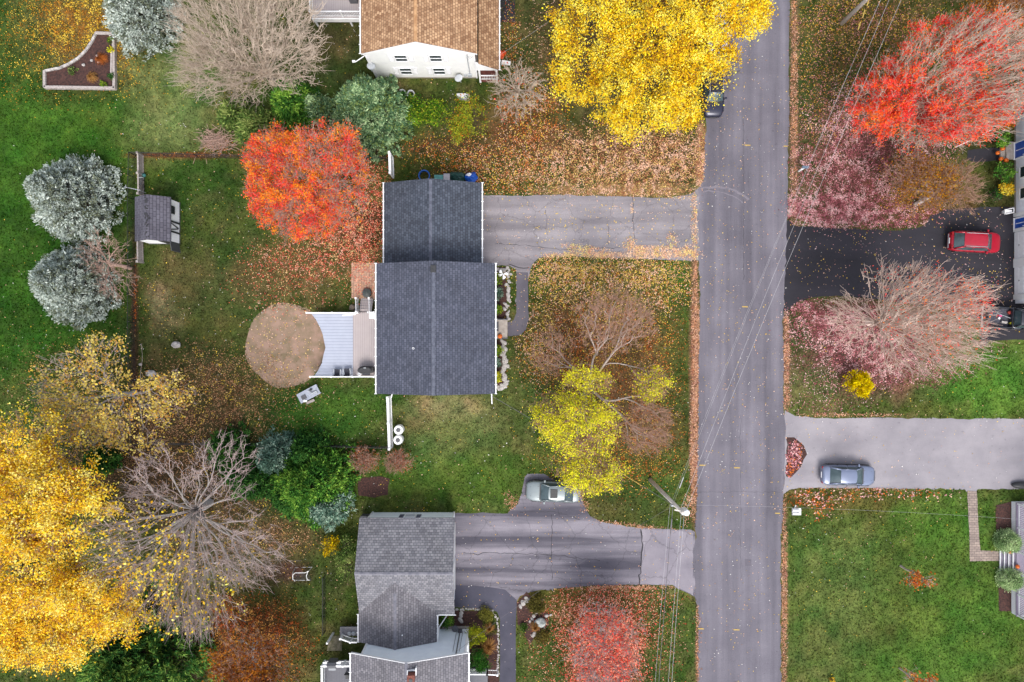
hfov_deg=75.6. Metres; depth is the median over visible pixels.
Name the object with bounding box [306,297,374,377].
deck
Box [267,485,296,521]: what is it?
arborvitae
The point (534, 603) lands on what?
bed shrub
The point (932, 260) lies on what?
fallen leaves
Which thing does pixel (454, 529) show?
garage door
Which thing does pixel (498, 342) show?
mulch bed
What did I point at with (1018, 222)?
door
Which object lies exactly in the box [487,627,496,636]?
bed shrub
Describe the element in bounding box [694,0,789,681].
road
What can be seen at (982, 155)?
entry path
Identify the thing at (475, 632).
bed shrub
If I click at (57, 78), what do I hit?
raised bed
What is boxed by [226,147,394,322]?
fallen leaves
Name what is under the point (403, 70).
window
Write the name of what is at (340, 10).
deck
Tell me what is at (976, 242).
parked suv
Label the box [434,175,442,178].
recycling bin
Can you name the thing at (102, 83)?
bed plant
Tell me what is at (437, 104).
leafy shrub
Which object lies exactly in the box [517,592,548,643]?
mulch bed
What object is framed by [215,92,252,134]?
spruce tree
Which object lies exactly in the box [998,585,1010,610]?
mulch bed
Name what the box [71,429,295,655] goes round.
bare tree
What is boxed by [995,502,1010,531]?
mulch bed
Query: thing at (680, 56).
maple tree
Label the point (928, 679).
sapling
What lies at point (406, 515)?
window
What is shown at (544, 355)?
fallen leaves
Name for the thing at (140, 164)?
board fence
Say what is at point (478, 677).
front steps
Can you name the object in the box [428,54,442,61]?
window
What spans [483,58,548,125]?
bare tree
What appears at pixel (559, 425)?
birch tree
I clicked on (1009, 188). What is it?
yellow shrub
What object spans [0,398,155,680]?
maple tree
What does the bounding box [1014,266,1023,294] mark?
garage door
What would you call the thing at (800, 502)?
fallen leaves
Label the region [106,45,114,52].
bed plant
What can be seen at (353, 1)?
storage bench
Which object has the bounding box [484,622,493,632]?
grass tuft
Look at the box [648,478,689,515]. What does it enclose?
utility pole
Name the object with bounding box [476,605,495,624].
bed shrub
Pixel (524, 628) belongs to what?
bed shrub
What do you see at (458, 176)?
covered pile
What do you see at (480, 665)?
bed shrub
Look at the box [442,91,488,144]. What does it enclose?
leafy shrub
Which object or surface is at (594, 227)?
fallen leaves
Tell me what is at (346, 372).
patio chair
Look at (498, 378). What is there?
bed shrub
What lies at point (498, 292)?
bed shrub
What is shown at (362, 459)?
bare shrub
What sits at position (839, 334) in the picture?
fallen leaves
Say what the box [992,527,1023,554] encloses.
boxwood ball
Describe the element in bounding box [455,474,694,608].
driveway
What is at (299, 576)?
goal
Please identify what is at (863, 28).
fallen leaves
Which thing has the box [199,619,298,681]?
oak shrub tree
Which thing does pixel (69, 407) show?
linden tree
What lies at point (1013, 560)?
house
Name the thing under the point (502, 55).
orange decoration
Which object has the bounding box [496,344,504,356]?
bed shrub
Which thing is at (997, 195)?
leafy shrub
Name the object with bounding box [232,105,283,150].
bush
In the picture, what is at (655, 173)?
fallen leaves
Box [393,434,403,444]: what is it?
barrel
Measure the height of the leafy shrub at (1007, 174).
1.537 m
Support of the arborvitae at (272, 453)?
on the ground at (974, 402)
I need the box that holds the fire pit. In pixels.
[362,288,371,297]
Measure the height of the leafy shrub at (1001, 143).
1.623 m
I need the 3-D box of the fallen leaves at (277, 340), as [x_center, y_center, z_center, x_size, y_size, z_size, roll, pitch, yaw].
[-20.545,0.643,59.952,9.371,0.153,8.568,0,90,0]
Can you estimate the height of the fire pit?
0.440 m
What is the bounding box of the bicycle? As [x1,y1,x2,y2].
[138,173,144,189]
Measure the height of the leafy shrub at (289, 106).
5.366 m
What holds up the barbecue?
on the deck at (337, 674)
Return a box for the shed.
[135,194,180,252]
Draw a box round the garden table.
[297,384,321,402]
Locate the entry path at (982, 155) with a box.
[967,148,998,161]
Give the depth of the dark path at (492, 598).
59.98 m
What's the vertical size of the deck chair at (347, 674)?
0.900 m
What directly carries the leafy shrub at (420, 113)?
on the ground at (974, 402)
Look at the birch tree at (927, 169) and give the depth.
54.90 m
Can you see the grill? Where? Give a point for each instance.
(365, 370)
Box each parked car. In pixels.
[525,479,579,503]
[820,463,874,487]
[1011,482,1023,488]
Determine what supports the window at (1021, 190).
in the house at (1015, 152)
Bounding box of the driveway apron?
[638,529,692,594]
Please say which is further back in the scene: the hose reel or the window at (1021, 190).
the hose reel
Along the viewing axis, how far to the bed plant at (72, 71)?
59.54 m
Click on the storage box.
(371, 315)
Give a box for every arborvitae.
[204,420,259,475]
[220,439,276,501]
[254,425,295,475]
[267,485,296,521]
[269,426,363,531]
[288,424,334,466]
[303,485,357,532]
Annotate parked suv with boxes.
[701,65,726,117]
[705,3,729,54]
[947,229,999,253]
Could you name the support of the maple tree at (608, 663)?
on the ground at (974, 402)
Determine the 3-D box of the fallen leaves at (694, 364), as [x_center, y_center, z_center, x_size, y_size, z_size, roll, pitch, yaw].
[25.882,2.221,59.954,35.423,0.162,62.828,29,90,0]
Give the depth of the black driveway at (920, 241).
59.99 m
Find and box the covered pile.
[450,172,465,180]
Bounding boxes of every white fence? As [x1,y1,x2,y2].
[386,395,392,450]
[388,151,393,178]
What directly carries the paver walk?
on the ground at (974, 402)
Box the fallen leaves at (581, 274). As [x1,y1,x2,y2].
[505,252,700,391]
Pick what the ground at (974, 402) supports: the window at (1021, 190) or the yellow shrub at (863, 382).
the yellow shrub at (863, 382)
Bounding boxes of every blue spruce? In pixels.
[22,153,126,245]
[28,240,123,330]
[101,0,189,61]
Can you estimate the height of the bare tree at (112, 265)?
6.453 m
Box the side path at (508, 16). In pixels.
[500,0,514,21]
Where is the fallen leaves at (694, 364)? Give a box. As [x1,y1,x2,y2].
[504,0,924,681]
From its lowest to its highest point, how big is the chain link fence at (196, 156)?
1.253 m
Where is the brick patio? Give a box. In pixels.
[351,262,374,298]
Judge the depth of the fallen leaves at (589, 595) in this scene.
59.95 m
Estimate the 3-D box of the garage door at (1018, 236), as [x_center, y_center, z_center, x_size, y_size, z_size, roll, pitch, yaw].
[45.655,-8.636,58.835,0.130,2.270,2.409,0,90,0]
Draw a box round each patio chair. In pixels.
[333,369,341,377]
[343,368,351,375]
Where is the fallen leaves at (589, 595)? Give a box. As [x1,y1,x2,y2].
[518,579,692,681]
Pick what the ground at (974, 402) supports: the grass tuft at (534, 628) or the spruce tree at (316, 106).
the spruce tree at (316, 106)
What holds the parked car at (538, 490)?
on the driveway at (525, 566)
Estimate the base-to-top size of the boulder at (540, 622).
0.780 m
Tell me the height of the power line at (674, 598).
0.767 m
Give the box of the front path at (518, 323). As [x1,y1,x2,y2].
[507,272,527,335]
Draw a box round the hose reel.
[1002,207,1014,214]
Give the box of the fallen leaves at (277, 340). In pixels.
[243,302,322,389]
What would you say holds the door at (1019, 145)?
in the house at (1015, 152)
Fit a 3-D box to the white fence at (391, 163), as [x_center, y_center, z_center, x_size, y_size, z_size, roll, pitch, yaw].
[-10.807,-15.750,59.085,0.207,1.830,2.027,-2,90,0]
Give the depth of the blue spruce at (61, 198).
57.53 m
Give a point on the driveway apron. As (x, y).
(654, 560)
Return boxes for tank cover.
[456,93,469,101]
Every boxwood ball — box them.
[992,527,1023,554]
[994,566,1023,592]
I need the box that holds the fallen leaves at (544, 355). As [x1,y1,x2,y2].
[2,3,1023,681]
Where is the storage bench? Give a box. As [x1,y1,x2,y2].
[349,0,357,3]
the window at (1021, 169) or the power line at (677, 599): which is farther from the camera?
the window at (1021, 169)
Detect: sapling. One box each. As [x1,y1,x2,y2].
[898,664,938,681]
[899,565,937,591]
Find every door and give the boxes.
[170,241,180,252]
[453,529,454,591]
[1013,139,1023,159]
[1013,216,1023,229]
[1014,231,1023,258]
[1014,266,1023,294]
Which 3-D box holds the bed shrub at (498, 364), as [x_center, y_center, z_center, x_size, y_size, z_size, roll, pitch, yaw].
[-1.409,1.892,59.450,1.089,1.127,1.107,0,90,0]
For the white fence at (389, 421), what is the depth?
59.02 m
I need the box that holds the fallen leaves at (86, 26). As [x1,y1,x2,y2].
[0,0,173,118]
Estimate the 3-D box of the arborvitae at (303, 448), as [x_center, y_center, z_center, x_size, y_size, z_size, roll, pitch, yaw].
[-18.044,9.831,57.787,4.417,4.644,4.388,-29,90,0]
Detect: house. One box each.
[349,512,469,681]
[352,0,500,82]
[374,178,507,403]
[999,103,1023,303]
[999,501,1023,619]
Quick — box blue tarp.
[465,172,477,181]
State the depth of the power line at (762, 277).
51.31 m
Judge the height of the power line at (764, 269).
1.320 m
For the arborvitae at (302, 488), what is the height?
6.611 m
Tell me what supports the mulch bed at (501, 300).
on the ground at (974, 402)
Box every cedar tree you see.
[73,577,224,681]
[82,440,123,478]
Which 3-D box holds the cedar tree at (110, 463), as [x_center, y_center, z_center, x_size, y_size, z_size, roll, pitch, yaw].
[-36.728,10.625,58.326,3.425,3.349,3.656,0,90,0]
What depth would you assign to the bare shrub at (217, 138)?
59.61 m
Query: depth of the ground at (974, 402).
60.00 m
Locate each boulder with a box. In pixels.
[146,370,156,376]
[171,341,180,347]
[349,305,354,310]
[534,617,545,627]
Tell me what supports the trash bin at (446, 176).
on the ground at (974, 402)
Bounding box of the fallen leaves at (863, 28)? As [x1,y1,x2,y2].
[776,0,1023,172]
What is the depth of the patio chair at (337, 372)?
58.61 m
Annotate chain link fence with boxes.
[127,152,387,443]
[132,443,387,448]
[322,574,325,635]
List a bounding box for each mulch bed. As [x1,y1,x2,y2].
[358,476,389,497]
[454,610,498,681]
[496,267,506,318]
[496,340,505,385]
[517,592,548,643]
[786,437,806,476]
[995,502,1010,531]
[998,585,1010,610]
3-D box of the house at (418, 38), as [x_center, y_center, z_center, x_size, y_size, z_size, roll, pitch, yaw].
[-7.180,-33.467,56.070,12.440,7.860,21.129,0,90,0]
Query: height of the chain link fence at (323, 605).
1.053 m
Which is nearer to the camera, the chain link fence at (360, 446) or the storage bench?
the storage bench
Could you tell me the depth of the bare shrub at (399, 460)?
58.59 m
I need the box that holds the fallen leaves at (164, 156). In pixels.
[126,133,237,325]
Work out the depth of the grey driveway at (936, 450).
59.99 m
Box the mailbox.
[792,505,800,514]
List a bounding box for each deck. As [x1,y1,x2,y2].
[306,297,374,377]
[308,0,359,25]
[321,626,356,681]
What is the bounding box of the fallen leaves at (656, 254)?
[538,192,706,260]
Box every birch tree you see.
[527,282,681,500]
[877,143,989,220]
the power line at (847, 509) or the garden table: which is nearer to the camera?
the power line at (847, 509)
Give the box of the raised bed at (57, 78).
[43,31,116,89]
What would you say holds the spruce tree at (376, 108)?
on the ground at (974, 402)
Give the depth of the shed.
57.62 m
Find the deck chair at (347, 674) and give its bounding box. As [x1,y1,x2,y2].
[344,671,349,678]
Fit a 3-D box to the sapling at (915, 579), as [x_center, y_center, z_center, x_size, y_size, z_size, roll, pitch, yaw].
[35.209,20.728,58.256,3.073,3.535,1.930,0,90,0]
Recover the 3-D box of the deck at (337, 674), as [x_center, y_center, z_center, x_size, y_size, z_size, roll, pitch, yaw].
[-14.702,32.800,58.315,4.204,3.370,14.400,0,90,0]
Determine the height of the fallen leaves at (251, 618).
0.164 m
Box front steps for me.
[470,663,497,681]
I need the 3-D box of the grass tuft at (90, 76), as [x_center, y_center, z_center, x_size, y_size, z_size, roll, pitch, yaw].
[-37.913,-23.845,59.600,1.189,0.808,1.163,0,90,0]
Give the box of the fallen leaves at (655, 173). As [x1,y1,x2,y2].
[440,0,754,198]
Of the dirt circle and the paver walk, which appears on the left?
the dirt circle
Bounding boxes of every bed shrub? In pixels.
[439,615,454,629]
[464,623,486,648]
[469,648,492,673]
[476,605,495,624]
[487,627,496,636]
[496,273,502,285]
[496,287,503,300]
[496,305,503,314]
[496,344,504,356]
[496,357,501,367]
[496,371,501,383]
[517,623,529,632]
[526,592,546,615]
[534,628,550,646]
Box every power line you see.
[460,509,666,648]
[655,510,669,679]
[659,508,672,675]
[668,520,680,681]
[671,0,880,503]
[672,521,683,672]
[673,8,876,503]
[680,1,888,509]
[687,1,900,507]
[713,505,1023,519]
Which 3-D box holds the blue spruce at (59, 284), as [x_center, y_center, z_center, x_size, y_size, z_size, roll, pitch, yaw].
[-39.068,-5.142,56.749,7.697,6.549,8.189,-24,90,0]
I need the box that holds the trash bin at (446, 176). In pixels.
[443,173,449,179]
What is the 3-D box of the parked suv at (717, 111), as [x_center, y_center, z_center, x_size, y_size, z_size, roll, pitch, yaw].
[18.085,-22.518,59.108,2.200,1.759,4.840,0,90,0]
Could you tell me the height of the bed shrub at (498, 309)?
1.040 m
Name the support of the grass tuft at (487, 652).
on the mulch bed at (467, 617)
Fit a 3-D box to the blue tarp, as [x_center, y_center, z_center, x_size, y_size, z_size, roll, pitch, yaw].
[-3.683,-14.760,59.563,1.201,1.243,0.999,0,90,0]
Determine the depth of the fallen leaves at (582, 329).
59.95 m
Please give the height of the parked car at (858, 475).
1.470 m
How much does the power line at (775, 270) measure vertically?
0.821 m
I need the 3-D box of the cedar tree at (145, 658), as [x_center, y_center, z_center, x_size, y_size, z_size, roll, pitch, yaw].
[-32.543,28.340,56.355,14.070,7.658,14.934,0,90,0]
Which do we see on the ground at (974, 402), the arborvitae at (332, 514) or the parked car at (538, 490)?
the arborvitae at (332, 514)
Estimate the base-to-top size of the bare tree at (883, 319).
15.056 m
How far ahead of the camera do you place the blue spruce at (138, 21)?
57.90 m
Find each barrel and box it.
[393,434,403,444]
[394,424,403,434]
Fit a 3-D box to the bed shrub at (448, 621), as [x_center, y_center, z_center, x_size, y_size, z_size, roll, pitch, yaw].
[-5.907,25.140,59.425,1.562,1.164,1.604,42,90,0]
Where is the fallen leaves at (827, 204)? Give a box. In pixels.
[778,62,965,252]
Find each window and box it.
[171,205,174,213]
[393,54,408,61]
[398,67,413,74]
[404,514,416,516]
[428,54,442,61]
[432,67,445,74]
[1019,165,1023,178]
[1019,187,1023,199]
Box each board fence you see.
[136,151,143,194]
[136,241,143,263]
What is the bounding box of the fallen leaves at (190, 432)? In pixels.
[0,278,341,610]
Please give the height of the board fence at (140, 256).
1.080 m
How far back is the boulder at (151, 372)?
59.66 m
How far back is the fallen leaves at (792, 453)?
59.94 m
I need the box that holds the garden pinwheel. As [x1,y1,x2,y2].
[498,270,507,278]
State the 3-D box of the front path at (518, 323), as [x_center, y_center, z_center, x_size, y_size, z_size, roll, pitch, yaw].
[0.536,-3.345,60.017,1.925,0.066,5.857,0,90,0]
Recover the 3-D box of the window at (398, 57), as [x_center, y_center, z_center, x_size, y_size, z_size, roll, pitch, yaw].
[-9.350,-23.809,55.600,1.130,1.330,0.077,0,90,0]
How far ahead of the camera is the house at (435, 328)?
54.38 m
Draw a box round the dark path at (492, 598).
[454,585,516,681]
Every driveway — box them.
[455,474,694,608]
[483,188,699,319]
[783,206,1023,346]
[783,411,1023,493]
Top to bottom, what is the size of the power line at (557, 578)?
4.115 m
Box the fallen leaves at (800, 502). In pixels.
[788,487,953,521]
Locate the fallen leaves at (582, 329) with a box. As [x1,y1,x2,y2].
[518,262,696,504]
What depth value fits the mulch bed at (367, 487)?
59.98 m
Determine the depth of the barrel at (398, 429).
59.10 m
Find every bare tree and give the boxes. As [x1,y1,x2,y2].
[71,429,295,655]
[75,226,138,302]
[159,0,332,110]
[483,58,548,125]
[820,254,1009,381]
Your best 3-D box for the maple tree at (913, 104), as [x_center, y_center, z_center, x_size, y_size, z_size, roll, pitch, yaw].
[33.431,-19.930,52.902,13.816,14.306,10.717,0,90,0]
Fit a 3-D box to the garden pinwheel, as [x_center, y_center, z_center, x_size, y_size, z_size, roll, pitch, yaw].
[-0.839,-6.008,59.625,0.873,0.750,0.719,43,90,0]
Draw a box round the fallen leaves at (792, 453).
[785,439,802,477]
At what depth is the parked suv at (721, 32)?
58.87 m
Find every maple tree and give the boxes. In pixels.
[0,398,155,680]
[238,114,379,247]
[541,0,778,147]
[558,596,655,681]
[841,0,1023,157]
[956,0,1023,30]
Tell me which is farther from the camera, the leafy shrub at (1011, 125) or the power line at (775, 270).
the leafy shrub at (1011, 125)
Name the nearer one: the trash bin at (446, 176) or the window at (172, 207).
the window at (172, 207)
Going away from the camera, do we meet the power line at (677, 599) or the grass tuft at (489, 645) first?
the power line at (677, 599)
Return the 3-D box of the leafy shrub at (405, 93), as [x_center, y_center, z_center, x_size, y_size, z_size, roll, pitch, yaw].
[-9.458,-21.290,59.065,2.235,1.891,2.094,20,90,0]
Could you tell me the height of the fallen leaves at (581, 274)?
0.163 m
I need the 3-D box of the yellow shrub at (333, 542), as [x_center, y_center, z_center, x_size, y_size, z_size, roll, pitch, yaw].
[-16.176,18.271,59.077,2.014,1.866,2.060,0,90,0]
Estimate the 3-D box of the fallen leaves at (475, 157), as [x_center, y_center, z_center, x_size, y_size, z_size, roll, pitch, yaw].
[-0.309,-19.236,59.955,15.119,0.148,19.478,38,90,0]
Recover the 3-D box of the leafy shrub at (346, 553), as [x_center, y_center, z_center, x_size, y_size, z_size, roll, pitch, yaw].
[-14.532,19.361,58.633,2.747,2.751,4.768,0,90,0]
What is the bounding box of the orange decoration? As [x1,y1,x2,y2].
[500,50,505,58]
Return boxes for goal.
[292,567,309,580]
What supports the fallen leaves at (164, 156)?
on the ground at (974, 402)
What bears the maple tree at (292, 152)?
on the ground at (974, 402)
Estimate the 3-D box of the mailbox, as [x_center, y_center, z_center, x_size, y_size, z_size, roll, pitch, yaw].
[25.418,15.100,59.365,0.800,1.270,0.900,0,90,0]
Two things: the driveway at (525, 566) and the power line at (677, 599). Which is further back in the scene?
the driveway at (525, 566)
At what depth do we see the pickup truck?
59.25 m
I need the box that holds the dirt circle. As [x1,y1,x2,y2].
[245,302,324,387]
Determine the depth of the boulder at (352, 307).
59.68 m
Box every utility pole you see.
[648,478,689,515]
[840,0,867,25]
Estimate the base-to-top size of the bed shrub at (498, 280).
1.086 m
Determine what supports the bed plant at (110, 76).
in the raised bed at (57, 78)
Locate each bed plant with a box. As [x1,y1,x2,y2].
[66,66,78,74]
[100,80,107,86]
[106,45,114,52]
[107,71,113,80]
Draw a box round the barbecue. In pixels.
[323,658,340,669]
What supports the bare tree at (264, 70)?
on the ground at (974, 402)
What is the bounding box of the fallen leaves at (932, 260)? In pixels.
[777,207,1013,306]
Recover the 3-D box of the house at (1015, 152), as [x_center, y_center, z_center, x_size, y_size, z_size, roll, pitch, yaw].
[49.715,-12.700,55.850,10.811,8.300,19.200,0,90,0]
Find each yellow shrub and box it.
[319,535,341,556]
[842,367,875,399]
[998,182,1015,195]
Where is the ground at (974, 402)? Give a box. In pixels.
[0,0,1023,681]
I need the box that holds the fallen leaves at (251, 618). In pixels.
[185,586,324,681]
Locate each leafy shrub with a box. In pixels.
[332,533,356,587]
[399,87,417,110]
[405,92,436,127]
[424,95,451,128]
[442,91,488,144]
[989,185,1003,202]
[993,160,1017,184]
[994,128,1012,149]
[995,114,1017,130]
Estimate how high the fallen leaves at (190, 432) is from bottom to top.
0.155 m
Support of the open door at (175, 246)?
in the shed
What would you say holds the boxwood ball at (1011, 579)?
on the ground at (974, 402)
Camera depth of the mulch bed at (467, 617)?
59.97 m
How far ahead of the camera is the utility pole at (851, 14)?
57.91 m
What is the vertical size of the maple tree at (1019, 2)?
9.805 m
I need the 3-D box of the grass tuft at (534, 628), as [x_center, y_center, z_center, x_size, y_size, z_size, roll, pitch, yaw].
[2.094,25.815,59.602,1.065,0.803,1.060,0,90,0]
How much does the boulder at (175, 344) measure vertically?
0.578 m
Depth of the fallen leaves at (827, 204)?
59.95 m
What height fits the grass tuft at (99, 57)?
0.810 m
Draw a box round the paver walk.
[967,491,998,560]
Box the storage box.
[369,313,374,318]
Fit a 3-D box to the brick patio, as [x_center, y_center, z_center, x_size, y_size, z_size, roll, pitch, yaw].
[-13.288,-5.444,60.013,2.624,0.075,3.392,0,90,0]
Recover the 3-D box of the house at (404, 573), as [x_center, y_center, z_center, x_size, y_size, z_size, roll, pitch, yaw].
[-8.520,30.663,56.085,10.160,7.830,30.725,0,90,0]
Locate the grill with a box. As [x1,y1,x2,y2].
[357,366,374,374]
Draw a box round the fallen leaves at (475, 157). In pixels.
[386,1,580,194]
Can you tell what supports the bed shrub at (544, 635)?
on the mulch bed at (524, 614)
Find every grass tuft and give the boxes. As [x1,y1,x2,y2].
[86,71,97,83]
[95,52,107,65]
[478,647,491,657]
[479,637,496,652]
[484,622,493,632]
[530,621,538,632]
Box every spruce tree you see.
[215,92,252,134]
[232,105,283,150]
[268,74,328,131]
[302,91,333,129]
[329,70,415,163]
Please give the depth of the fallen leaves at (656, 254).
59.95 m
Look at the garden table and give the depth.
59.26 m
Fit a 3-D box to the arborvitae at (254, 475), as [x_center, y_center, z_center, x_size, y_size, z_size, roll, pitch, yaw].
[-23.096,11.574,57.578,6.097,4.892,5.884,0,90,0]
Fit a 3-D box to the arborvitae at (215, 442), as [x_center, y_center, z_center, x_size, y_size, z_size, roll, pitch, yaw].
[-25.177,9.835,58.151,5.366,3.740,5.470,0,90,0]
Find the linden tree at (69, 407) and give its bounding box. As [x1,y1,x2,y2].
[24,328,206,462]
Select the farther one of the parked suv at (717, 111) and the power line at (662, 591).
the parked suv at (717, 111)
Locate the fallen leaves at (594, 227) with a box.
[484,188,722,254]
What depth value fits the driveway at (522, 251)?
59.99 m
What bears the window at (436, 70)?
in the house at (418, 38)
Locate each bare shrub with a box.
[193,124,238,162]
[349,439,380,475]
[376,446,417,474]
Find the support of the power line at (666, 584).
attached to the utility pole at (685, 511)
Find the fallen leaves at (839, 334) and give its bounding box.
[769,294,1001,417]
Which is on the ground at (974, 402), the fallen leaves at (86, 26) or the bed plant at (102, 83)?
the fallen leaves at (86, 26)
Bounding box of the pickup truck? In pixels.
[981,306,1023,329]

